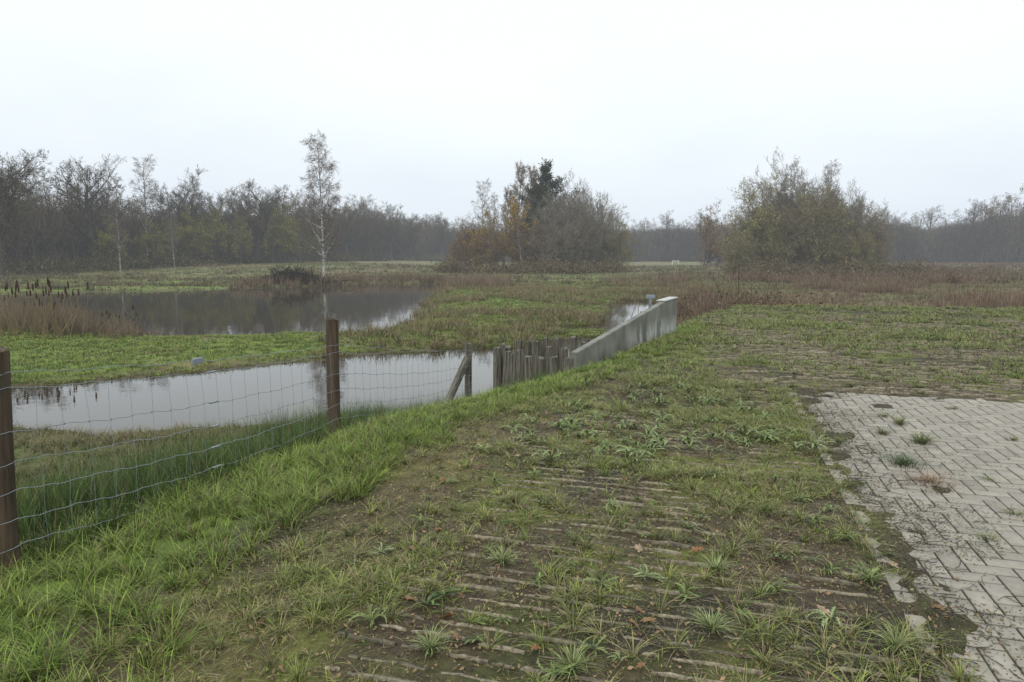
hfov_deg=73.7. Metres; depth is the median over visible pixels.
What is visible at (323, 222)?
birch tree
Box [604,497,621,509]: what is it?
thistle plant
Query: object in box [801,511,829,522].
thistle plant
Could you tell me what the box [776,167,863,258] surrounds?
willow tree
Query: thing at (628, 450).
thistle plant
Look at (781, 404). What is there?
thistle plant
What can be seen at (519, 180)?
tree
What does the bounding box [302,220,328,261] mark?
tree
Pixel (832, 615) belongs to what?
thistle plant
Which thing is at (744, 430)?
thistle plant
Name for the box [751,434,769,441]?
thistle plant
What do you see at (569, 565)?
thistle plant
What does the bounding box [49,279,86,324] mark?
cattail
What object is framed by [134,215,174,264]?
tree
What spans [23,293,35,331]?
cattail
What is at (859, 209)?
willow tree
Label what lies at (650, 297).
sluice spindle
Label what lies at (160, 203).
tree
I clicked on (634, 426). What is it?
thistle plant
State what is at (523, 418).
thistle plant
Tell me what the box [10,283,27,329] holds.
cattail
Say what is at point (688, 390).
thistle plant
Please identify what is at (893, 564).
fallen leaf
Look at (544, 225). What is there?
tree
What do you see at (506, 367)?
timber pile
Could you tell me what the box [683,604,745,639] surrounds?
grass tuft
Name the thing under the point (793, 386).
grass tuft
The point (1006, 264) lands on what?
dry marsh weeds
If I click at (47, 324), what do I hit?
cattail
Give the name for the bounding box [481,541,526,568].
grass tuft
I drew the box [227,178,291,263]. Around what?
oak tree
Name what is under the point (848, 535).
thistle plant
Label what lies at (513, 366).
timber pile
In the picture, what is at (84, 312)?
cattail
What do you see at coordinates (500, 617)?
thistle plant
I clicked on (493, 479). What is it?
thistle plant
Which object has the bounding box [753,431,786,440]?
thistle plant
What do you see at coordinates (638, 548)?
fallen leaf
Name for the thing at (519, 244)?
birch tree
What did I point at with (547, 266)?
thicket scrub
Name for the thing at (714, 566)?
grass tuft
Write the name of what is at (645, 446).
thistle plant
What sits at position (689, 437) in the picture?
thistle plant
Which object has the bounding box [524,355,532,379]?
timber pile
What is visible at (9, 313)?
cattail
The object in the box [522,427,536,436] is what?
thistle plant
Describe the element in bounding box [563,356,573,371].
timber pile
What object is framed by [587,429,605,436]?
thistle plant
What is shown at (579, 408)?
thistle plant
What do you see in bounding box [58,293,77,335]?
cattail
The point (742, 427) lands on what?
thistle plant
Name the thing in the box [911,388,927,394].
grass tuft
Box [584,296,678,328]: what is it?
reed fringe
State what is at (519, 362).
timber pile
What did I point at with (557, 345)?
timber pile
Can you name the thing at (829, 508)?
thistle plant
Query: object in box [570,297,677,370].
wing wall
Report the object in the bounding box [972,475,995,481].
grass tuft
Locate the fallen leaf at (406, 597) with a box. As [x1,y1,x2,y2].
[401,595,417,601]
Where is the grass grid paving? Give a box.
[323,313,1023,681]
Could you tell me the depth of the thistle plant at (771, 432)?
6.29 m
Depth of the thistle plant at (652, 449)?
5.79 m
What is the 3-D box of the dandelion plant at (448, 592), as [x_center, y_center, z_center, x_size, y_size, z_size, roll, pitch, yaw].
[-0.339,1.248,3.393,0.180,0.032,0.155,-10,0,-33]
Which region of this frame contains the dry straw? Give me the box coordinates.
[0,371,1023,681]
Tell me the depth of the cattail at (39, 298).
23.36 m
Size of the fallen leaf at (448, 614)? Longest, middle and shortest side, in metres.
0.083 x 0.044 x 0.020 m
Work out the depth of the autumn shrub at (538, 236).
97.43 m
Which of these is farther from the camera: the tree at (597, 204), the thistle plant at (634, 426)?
the tree at (597, 204)
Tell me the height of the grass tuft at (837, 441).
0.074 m
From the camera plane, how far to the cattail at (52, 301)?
23.13 m
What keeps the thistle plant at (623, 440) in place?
on the ground at (526, 626)
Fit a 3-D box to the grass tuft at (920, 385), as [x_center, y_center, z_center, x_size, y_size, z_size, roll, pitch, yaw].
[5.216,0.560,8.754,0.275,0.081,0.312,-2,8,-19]
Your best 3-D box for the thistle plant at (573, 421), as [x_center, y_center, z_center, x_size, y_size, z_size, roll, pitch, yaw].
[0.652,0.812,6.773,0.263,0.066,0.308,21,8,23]
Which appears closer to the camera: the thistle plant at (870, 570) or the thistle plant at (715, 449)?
the thistle plant at (870, 570)
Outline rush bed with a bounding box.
[0,365,559,574]
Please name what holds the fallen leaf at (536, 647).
on the ground at (526, 626)
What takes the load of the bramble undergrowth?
on the ground at (526, 626)
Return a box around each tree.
[0,149,50,277]
[7,167,34,275]
[8,164,50,272]
[24,165,68,263]
[35,153,127,261]
[50,170,86,261]
[88,214,137,268]
[99,175,135,266]
[104,198,131,272]
[120,154,164,258]
[129,167,212,257]
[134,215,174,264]
[145,180,175,247]
[155,203,204,256]
[164,207,182,267]
[180,184,210,259]
[182,213,215,261]
[192,189,240,254]
[193,200,230,262]
[222,186,242,260]
[224,210,253,263]
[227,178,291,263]
[259,193,300,262]
[266,190,289,250]
[271,209,304,262]
[287,190,307,261]
[287,193,329,256]
[293,130,347,277]
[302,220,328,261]
[317,190,339,261]
[324,201,372,258]
[350,208,387,260]
[376,205,406,259]
[396,212,428,260]
[424,218,459,259]
[467,179,492,237]
[485,192,503,253]
[498,187,518,265]
[507,162,533,265]
[508,217,526,257]
[516,159,581,262]
[520,196,544,269]
[521,164,541,227]
[526,167,620,257]
[527,188,599,259]
[543,187,621,266]
[570,187,625,266]
[718,170,783,262]
[737,147,853,257]
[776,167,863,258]
[808,179,890,249]
[815,158,844,220]
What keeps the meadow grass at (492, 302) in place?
on the ground at (526, 626)
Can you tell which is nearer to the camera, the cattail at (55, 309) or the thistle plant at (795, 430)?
the thistle plant at (795, 430)
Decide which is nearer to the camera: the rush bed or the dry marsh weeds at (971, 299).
the rush bed
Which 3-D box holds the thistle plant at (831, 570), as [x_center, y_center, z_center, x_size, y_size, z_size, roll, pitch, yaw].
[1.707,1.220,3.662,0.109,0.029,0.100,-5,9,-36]
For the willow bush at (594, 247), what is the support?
on the ground at (526, 626)
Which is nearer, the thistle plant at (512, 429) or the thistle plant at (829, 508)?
the thistle plant at (829, 508)
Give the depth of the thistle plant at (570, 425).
6.67 m
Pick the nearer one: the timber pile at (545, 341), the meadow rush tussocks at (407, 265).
the timber pile at (545, 341)
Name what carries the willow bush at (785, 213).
on the ground at (526, 626)
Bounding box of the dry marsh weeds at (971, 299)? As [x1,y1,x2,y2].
[602,268,1023,319]
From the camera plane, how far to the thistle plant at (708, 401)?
7.84 m
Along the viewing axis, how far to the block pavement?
4.84 m
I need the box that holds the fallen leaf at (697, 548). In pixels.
[691,546,703,551]
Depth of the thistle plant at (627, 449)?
5.74 m
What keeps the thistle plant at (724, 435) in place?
on the ground at (526, 626)
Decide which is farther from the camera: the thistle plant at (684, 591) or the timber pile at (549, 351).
the timber pile at (549, 351)
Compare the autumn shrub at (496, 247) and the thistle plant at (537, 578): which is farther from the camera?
the autumn shrub at (496, 247)
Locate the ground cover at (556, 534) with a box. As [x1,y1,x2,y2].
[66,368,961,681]
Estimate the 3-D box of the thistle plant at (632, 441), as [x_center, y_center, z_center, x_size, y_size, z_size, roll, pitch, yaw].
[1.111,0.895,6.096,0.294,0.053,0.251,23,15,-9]
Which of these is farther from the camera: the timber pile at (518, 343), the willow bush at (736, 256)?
the willow bush at (736, 256)
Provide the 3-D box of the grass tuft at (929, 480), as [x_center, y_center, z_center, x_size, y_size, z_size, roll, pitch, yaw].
[3.142,1.034,5.121,0.719,0.050,0.754,0,7,0]
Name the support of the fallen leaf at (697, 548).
on the ground at (526, 626)
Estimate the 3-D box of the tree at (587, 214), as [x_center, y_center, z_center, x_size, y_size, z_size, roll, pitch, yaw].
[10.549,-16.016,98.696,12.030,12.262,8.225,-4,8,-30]
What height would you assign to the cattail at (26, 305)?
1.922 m
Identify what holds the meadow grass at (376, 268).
on the ground at (526, 626)
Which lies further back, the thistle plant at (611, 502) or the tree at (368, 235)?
the tree at (368, 235)
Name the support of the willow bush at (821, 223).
on the ground at (526, 626)
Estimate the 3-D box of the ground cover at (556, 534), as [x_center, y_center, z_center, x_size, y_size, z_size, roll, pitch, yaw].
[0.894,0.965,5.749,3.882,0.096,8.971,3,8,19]
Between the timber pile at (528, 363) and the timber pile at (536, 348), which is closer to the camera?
the timber pile at (528, 363)
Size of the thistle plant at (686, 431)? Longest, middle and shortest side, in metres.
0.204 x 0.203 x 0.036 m
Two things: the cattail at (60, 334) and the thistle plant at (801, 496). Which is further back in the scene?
the cattail at (60, 334)
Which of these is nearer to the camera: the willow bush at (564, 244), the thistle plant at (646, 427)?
the thistle plant at (646, 427)
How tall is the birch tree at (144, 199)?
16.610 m
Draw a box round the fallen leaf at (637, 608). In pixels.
[633,606,644,613]
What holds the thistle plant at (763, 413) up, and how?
on the ground at (526, 626)
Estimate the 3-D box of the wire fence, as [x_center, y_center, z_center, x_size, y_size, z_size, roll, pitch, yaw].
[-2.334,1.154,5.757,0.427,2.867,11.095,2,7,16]
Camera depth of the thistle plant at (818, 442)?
5.99 m
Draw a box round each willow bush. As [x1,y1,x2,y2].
[525,223,586,267]
[537,219,590,266]
[558,219,608,266]
[582,217,617,267]
[589,218,643,267]
[714,229,767,273]
[723,204,802,265]
[743,191,841,267]
[772,198,841,269]
[776,183,858,270]
[814,194,895,269]
[818,228,888,270]
[842,206,898,269]
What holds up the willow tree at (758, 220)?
on the ground at (526, 626)
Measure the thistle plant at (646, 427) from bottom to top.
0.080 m
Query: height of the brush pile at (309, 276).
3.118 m
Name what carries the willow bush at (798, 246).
on the ground at (526, 626)
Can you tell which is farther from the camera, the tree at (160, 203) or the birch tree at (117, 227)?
the tree at (160, 203)
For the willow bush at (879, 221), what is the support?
on the ground at (526, 626)
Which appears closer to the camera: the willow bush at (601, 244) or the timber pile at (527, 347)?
the timber pile at (527, 347)
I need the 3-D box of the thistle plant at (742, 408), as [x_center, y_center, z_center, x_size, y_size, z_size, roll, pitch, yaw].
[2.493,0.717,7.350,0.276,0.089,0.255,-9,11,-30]
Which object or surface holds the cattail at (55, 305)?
on the ground at (526, 626)
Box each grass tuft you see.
[404,620,460,661]
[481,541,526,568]
[543,640,608,680]
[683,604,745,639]
[694,548,743,572]
[767,392,784,399]
[781,381,802,387]
[823,435,851,445]
[842,557,899,584]
[844,380,860,386]
[860,620,930,656]
[872,427,893,434]
[875,453,933,469]
[880,411,910,425]
[884,464,970,494]
[906,429,945,444]
[908,382,926,387]
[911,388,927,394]
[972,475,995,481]
[972,530,1012,544]
[1002,506,1023,518]
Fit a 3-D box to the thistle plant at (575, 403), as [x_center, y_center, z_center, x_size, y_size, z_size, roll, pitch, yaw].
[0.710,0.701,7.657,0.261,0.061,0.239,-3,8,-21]
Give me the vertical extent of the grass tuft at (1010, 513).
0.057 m
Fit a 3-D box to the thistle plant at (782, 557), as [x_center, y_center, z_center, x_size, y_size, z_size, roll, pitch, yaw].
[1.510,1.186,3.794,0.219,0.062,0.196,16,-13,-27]
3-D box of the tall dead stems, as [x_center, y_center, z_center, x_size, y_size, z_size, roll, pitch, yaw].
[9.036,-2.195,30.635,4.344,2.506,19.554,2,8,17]
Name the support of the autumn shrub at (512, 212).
on the ground at (526, 626)
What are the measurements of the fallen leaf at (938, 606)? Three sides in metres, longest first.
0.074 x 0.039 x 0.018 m
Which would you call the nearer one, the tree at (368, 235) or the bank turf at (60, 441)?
the bank turf at (60, 441)
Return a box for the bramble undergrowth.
[4,245,448,275]
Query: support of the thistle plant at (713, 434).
on the ground at (526, 626)
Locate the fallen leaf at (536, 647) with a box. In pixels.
[530,644,541,649]
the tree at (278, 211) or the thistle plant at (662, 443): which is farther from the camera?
the tree at (278, 211)
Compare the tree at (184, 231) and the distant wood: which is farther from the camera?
the distant wood
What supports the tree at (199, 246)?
on the ground at (526, 626)
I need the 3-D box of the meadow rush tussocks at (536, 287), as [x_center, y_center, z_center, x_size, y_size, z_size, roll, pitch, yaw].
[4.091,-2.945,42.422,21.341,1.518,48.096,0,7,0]
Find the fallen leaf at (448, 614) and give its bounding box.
[439,612,454,618]
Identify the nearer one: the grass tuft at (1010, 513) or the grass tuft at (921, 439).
the grass tuft at (1010, 513)
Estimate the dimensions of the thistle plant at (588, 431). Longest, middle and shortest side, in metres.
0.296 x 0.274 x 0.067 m
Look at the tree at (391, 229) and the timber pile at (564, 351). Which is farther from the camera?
the tree at (391, 229)
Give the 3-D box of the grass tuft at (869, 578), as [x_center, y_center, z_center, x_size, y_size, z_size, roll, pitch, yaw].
[1.860,1.209,3.556,0.287,0.095,0.306,7,10,43]
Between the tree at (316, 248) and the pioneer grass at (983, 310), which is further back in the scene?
the tree at (316, 248)
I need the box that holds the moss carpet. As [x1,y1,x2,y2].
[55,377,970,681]
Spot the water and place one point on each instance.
(256, 311)
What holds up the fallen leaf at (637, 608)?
on the ground at (526, 626)
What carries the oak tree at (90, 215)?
on the ground at (526, 626)
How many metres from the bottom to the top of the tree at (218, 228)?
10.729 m
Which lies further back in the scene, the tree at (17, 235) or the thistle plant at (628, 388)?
the tree at (17, 235)
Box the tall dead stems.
[675,277,741,320]
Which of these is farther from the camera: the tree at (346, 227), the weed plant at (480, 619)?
the tree at (346, 227)
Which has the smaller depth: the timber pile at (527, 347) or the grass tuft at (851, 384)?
the grass tuft at (851, 384)
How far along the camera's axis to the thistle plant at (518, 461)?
5.51 m
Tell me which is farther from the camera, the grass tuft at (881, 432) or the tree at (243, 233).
the tree at (243, 233)
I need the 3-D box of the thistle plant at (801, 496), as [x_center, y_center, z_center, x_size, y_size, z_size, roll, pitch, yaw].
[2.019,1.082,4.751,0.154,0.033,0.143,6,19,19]
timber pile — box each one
[493,346,500,390]
[499,343,505,384]
[503,350,512,388]
[506,345,511,350]
[510,353,516,384]
[515,339,521,352]
[516,349,523,384]
[524,340,530,382]
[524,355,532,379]
[532,340,541,378]
[538,356,544,379]
[543,337,548,375]
[546,346,552,373]
[549,356,558,376]
[554,337,561,375]
[560,347,567,374]
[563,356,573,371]
[569,336,576,356]
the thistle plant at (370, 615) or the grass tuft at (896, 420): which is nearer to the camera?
the thistle plant at (370, 615)
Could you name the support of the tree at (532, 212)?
on the ground at (526, 626)
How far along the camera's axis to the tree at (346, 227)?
148.32 m
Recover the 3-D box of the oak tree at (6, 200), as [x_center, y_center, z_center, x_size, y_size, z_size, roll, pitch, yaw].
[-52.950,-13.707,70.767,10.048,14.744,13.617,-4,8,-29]
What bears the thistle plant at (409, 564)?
on the ground at (526, 626)
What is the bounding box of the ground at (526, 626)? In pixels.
[0,260,1023,681]
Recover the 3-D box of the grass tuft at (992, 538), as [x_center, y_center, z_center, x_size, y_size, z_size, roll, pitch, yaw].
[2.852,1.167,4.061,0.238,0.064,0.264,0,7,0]
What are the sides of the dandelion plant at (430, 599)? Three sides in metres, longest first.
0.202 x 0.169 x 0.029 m
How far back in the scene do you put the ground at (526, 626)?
3.90 m
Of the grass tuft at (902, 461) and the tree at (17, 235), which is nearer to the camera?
the grass tuft at (902, 461)
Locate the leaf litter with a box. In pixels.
[29,369,1021,681]
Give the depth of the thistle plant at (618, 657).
2.86 m
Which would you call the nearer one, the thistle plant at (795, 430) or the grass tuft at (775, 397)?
the thistle plant at (795, 430)
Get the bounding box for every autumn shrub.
[446,231,470,262]
[449,212,479,268]
[455,221,491,267]
[461,219,510,267]
[461,225,508,266]
[477,197,536,268]
[505,215,548,268]
[506,222,547,268]
[691,201,741,266]
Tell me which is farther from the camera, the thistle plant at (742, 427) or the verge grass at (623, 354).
the verge grass at (623, 354)
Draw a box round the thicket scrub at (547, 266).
[423,245,940,276]
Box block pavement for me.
[788,392,1023,681]
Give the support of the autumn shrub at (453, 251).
on the ground at (526, 626)
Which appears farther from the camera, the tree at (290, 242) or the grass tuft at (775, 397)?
the tree at (290, 242)
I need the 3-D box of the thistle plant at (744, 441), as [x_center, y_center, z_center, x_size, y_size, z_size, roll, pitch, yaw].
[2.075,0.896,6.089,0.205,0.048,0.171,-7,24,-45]
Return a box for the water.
[0,284,821,435]
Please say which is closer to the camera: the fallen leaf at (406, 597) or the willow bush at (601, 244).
the fallen leaf at (406, 597)
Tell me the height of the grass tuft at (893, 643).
0.099 m
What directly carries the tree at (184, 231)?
on the ground at (526, 626)
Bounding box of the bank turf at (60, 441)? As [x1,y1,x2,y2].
[13,409,405,517]
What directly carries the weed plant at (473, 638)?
on the ground at (526, 626)
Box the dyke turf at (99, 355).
[0,314,610,386]
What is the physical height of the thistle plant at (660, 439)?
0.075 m
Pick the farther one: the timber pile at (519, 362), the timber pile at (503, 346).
the timber pile at (503, 346)
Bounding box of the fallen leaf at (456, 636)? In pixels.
[449,630,459,640]
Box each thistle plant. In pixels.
[348,604,386,627]
[365,542,395,556]
[401,557,422,571]
[408,513,432,525]
[484,472,502,483]
[496,615,511,622]
[498,424,525,432]
[510,432,529,440]
[516,458,531,464]
[520,413,536,420]
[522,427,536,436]
[524,572,546,587]
[532,449,570,460]
[535,498,551,503]
[536,660,576,681]
[548,419,564,426]
[551,392,570,401]
[559,418,585,434]
[561,557,579,570]
[565,399,584,406]
[565,416,588,426]
[570,404,587,412]
[576,428,600,435]
[576,635,606,656]
[582,570,618,590]
[587,409,603,419]
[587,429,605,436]
[593,446,606,456]
[595,441,614,449]
[598,438,624,447]
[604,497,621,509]
[607,414,627,419]
[607,652,630,660]
[609,419,635,427]
[610,445,642,456]
[615,445,640,455]
[615,451,647,463]
[617,434,633,442]
[618,385,638,392]
[622,423,645,427]
[624,435,646,449]
[625,564,667,582]
[630,444,648,453]
[634,427,659,438]
[636,424,658,434]
[636,441,664,456]
[637,440,656,448]
[643,434,671,442]
[646,393,673,403]
[648,438,678,448]
[650,421,670,429]
[653,411,674,420]
[671,431,704,441]
[675,439,704,450]
[676,582,700,603]
[677,384,698,392]
[679,519,702,530]
[680,428,698,435]
[695,390,718,402]
[698,395,715,405]
[703,428,720,437]
[704,467,729,477]
[705,445,726,452]
[718,430,733,438]
[724,423,754,433]
[725,434,740,443]
[728,401,750,412]
[729,425,762,436]
[735,436,751,445]
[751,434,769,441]
[752,429,780,441]
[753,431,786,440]
[757,428,782,442]
[759,423,782,429]
[759,546,795,559]
[761,411,775,421]
[762,577,798,593]
[763,428,792,439]
[765,473,784,483]
[772,401,794,409]
[781,427,806,433]
[785,439,813,450]
[793,493,812,502]
[797,433,835,450]
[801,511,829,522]
[802,555,822,560]
[807,606,847,628]
[819,562,839,573]
[822,504,845,511]
[829,531,863,539]
[853,565,883,575]
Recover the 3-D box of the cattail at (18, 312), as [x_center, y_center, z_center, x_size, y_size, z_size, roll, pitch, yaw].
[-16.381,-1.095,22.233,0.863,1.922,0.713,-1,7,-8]
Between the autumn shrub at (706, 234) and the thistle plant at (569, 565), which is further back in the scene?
the autumn shrub at (706, 234)
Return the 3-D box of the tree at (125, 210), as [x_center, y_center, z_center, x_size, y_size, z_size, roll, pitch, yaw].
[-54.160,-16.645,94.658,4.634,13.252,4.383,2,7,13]
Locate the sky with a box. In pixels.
[0,0,1023,247]
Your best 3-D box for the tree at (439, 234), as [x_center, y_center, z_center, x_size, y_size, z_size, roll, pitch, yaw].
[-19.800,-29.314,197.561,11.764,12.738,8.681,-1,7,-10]
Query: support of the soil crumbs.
on the block pavement
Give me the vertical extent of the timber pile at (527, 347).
2.126 m
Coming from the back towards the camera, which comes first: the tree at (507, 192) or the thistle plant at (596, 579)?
the tree at (507, 192)
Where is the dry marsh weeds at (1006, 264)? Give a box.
[708,261,1023,282]
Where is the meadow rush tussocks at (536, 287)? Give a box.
[302,278,740,360]
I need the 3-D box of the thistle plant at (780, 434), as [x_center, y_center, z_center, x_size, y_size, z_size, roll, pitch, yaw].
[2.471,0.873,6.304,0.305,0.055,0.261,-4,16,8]
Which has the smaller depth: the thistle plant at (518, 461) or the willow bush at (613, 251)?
the thistle plant at (518, 461)
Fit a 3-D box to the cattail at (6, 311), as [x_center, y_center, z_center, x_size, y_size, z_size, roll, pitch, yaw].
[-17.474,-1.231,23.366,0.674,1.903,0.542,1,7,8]
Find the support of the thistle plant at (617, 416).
on the ground at (526, 626)
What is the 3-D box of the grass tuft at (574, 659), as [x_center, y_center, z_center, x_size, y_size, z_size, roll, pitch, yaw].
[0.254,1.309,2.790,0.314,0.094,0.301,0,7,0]
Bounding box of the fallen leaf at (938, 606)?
[931,604,945,609]
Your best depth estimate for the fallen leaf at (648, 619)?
3.15 m
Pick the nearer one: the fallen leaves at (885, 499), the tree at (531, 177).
the fallen leaves at (885, 499)
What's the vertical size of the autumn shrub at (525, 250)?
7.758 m
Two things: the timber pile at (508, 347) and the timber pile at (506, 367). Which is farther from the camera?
the timber pile at (508, 347)
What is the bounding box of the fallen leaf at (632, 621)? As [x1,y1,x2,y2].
[627,618,638,626]
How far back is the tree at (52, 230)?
82.53 m
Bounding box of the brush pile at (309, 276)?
[233,260,351,283]
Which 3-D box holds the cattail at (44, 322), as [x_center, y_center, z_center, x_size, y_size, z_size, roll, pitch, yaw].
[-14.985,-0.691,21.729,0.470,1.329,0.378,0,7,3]
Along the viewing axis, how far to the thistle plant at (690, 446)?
5.93 m
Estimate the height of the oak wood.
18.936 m
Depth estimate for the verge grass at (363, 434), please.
4.10 m
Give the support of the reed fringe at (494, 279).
on the ground at (526, 626)
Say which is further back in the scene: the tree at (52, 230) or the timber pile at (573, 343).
the tree at (52, 230)
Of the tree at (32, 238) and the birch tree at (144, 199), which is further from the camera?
the birch tree at (144, 199)
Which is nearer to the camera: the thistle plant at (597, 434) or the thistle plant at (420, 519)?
the thistle plant at (420, 519)
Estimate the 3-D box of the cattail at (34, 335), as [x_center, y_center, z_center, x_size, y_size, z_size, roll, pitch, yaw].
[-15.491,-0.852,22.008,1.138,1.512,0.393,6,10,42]
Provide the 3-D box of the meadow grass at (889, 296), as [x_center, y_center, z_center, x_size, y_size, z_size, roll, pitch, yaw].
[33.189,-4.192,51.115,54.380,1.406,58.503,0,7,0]
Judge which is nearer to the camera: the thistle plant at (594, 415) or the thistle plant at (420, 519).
the thistle plant at (420, 519)
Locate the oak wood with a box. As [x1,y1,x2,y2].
[0,166,447,270]
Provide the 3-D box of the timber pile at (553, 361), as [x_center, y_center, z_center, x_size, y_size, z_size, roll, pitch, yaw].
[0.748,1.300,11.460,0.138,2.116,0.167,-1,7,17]
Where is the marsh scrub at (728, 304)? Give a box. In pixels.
[627,258,1023,324]
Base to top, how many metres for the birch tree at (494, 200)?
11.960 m
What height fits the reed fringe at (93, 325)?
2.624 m
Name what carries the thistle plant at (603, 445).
on the grass grid paving
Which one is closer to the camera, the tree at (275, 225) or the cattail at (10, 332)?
the cattail at (10, 332)
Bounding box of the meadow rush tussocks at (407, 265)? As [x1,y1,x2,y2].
[1,260,1023,285]
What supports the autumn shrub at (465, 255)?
on the ground at (526, 626)
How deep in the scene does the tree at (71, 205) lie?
88.30 m
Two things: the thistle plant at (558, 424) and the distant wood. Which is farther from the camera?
the distant wood
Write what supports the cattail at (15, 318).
on the ground at (526, 626)
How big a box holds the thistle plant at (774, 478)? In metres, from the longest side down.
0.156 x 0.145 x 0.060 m
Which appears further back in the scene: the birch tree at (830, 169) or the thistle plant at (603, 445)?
the birch tree at (830, 169)
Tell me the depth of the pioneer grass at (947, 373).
10.85 m
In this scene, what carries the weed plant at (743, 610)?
on the ground at (526, 626)
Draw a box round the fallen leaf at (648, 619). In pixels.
[640,617,655,621]
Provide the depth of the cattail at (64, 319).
22.59 m
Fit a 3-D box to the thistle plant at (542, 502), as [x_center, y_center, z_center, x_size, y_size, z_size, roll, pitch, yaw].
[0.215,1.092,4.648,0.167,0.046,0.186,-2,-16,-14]
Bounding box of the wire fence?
[0,317,472,578]
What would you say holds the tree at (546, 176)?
on the ground at (526, 626)
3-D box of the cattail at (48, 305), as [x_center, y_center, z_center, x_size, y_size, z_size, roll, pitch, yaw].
[-15.640,-1.064,22.886,0.454,1.747,1.315,-3,8,-19]
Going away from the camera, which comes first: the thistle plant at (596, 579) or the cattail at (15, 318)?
the thistle plant at (596, 579)
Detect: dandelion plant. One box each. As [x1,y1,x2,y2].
[411,592,442,608]
[432,586,460,597]
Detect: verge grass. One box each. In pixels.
[0,374,579,681]
[440,320,710,409]
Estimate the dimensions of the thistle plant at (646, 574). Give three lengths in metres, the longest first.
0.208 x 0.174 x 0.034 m
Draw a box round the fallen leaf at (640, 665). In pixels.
[636,662,646,667]
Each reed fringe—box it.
[0,273,286,290]
[0,288,176,337]
[227,269,514,289]
[399,284,463,324]
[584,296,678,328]
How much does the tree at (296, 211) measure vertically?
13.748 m
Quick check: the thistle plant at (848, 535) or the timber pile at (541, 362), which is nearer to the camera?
the thistle plant at (848, 535)
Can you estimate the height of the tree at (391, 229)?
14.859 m
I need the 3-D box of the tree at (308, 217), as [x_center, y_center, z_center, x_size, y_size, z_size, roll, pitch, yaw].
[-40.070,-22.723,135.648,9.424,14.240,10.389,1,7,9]
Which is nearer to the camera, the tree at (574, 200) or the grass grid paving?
the grass grid paving
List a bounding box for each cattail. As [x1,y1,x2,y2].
[0,279,20,333]
[0,280,11,335]
[0,291,13,327]
[0,292,16,336]
[1,281,40,324]
[1,287,14,329]
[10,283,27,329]
[16,286,26,334]
[20,293,40,337]
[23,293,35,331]
[27,283,41,329]
[29,283,60,335]
[29,290,49,335]
[31,285,51,332]
[36,280,50,329]
[38,290,59,333]
[38,299,66,336]
[39,300,50,337]
[40,286,74,338]
[46,290,69,334]
[47,276,80,326]
[48,288,67,331]
[49,279,63,321]
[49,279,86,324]
[52,298,65,336]
[52,304,76,336]
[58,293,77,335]
[67,281,88,333]
[106,309,132,338]
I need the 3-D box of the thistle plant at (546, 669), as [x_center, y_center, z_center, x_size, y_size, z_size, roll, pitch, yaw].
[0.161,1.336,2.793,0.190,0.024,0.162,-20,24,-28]
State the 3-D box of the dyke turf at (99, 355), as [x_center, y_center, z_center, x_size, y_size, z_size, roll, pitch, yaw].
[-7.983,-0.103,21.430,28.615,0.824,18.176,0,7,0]
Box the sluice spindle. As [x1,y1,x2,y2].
[646,295,654,306]
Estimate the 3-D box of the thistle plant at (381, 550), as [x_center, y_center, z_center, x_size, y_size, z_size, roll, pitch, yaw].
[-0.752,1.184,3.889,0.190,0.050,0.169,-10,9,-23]
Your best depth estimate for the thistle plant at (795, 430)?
6.45 m
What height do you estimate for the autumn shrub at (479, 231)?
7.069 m
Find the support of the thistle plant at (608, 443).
on the ground at (526, 626)
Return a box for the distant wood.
[428,183,1023,262]
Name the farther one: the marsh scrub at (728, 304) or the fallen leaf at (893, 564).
the marsh scrub at (728, 304)
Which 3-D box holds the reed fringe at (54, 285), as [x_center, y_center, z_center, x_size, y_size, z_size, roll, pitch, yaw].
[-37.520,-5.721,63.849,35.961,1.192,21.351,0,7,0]
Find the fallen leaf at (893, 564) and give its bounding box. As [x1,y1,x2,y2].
[887,561,897,567]
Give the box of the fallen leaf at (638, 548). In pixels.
[633,543,642,551]
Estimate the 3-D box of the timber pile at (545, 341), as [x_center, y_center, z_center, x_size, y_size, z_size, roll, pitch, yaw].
[0.689,0.957,14.022,0.137,2.129,0.140,-5,10,-34]
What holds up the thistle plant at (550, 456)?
on the grass grid paving
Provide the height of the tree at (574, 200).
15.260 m
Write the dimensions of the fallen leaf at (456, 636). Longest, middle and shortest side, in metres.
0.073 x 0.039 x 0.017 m
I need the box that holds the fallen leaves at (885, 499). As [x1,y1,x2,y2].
[300,380,1023,681]
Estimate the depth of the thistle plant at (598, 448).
5.81 m
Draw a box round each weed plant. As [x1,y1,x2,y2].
[462,634,487,644]
[471,616,487,623]
[735,607,757,619]
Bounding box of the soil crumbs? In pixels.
[797,388,1023,681]
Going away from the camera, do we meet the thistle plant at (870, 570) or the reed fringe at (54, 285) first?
the thistle plant at (870, 570)
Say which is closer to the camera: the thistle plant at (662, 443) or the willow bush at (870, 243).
the thistle plant at (662, 443)
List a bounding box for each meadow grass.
[0,261,1023,293]
[275,279,755,337]
[598,274,1023,319]
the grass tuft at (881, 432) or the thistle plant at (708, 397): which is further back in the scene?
the thistle plant at (708, 397)
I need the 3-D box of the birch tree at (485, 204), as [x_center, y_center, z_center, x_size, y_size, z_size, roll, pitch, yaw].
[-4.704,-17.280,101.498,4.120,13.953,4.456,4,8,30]
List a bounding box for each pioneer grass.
[552,310,1023,389]
[625,303,1023,352]
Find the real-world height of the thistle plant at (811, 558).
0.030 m

